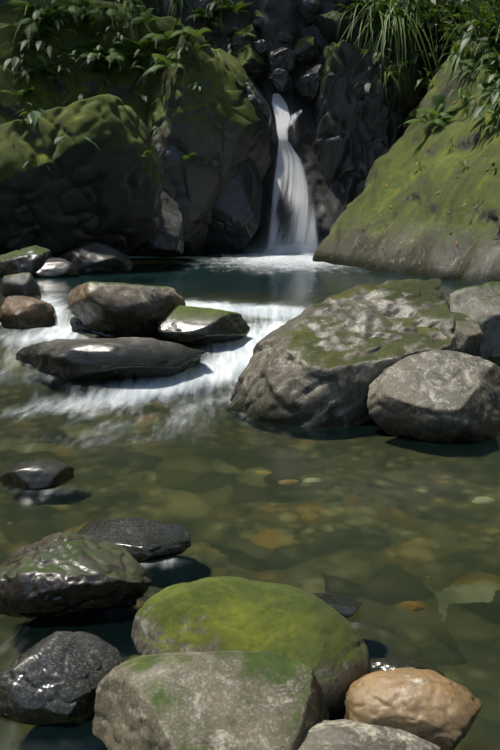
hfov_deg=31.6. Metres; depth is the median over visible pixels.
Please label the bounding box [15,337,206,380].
rock
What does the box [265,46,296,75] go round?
head boulder
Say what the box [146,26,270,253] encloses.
cliff
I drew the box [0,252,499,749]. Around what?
water surface
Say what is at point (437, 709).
rock
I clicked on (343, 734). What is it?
rock
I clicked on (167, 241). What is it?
cliff block
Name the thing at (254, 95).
cliff block
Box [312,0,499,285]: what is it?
cliff slab
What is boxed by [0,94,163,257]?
mossy boulder
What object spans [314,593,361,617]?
rock
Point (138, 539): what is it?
rock
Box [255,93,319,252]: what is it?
waterfall
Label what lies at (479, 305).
rock
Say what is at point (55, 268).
rock
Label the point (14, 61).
leaves
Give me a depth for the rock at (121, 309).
6.48 m
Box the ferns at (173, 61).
[3,0,499,89]
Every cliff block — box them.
[124,191,183,257]
[206,157,261,253]
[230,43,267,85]
[243,81,271,148]
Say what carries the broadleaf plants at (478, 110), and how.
on the terrain at (420, 62)
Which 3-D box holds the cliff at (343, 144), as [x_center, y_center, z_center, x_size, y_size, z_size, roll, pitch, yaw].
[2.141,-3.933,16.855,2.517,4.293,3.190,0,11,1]
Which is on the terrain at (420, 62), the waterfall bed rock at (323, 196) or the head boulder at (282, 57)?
the waterfall bed rock at (323, 196)
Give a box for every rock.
[0,245,53,277]
[0,296,55,328]
[0,458,73,489]
[0,531,151,617]
[0,631,123,723]
[1,272,40,299]
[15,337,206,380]
[34,258,79,277]
[56,242,132,274]
[68,281,185,336]
[70,316,117,336]
[77,517,190,561]
[92,651,328,749]
[131,576,370,719]
[153,305,249,344]
[163,0,414,252]
[227,278,456,426]
[297,719,440,749]
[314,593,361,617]
[344,667,482,749]
[367,350,499,441]
[370,658,443,675]
[449,281,499,357]
[453,312,483,354]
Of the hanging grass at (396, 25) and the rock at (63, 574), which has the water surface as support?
the rock at (63, 574)
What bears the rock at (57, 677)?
on the water surface
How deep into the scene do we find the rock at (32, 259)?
10.13 m
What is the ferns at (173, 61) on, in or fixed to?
on the terrain at (420, 62)
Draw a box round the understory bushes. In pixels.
[155,0,499,60]
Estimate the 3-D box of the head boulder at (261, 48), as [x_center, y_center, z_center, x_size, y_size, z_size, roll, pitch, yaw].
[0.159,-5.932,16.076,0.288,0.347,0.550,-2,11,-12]
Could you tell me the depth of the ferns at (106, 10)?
14.51 m
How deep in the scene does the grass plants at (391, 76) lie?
12.54 m
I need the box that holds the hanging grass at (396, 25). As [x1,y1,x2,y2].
[10,0,499,97]
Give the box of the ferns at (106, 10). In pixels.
[4,0,257,80]
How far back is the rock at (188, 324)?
6.47 m
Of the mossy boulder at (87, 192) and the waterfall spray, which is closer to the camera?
the mossy boulder at (87, 192)
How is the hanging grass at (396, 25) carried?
on the terrain at (420, 62)
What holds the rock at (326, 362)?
on the water surface
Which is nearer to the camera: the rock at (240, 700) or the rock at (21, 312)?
the rock at (240, 700)
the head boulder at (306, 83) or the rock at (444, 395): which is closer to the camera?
the rock at (444, 395)
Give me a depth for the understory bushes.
11.98 m
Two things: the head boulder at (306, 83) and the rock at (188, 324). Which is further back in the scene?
the head boulder at (306, 83)
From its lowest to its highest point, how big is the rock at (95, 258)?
0.677 m
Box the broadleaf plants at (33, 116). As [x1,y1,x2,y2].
[9,9,499,206]
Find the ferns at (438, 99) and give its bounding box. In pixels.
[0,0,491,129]
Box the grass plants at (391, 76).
[371,2,499,132]
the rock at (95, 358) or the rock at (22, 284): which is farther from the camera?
the rock at (22, 284)
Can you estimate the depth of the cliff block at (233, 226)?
14.57 m
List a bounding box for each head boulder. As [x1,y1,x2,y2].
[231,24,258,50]
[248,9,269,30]
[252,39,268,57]
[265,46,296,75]
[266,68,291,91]
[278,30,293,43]
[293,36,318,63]
[294,64,323,103]
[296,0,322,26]
[314,10,352,43]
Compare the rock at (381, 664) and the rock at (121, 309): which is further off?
the rock at (121, 309)
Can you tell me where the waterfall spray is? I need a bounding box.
[243,235,320,253]
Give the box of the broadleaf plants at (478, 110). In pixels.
[38,0,499,122]
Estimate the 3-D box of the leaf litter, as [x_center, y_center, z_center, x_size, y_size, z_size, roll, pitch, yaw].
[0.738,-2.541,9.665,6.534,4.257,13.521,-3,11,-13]
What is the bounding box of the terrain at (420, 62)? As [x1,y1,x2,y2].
[103,0,475,104]
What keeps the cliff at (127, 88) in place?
on the terrain at (420, 62)
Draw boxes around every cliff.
[0,0,252,125]
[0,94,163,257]
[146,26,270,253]
[312,40,417,197]
[403,59,446,134]
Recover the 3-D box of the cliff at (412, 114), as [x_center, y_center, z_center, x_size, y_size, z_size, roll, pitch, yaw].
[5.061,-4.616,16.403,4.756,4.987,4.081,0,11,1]
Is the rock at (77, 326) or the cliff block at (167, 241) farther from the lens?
the cliff block at (167, 241)
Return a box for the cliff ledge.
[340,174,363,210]
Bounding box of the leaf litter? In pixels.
[12,36,487,250]
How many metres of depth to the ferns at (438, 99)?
14.11 m
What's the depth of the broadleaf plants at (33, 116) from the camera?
14.12 m
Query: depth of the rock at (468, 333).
6.13 m

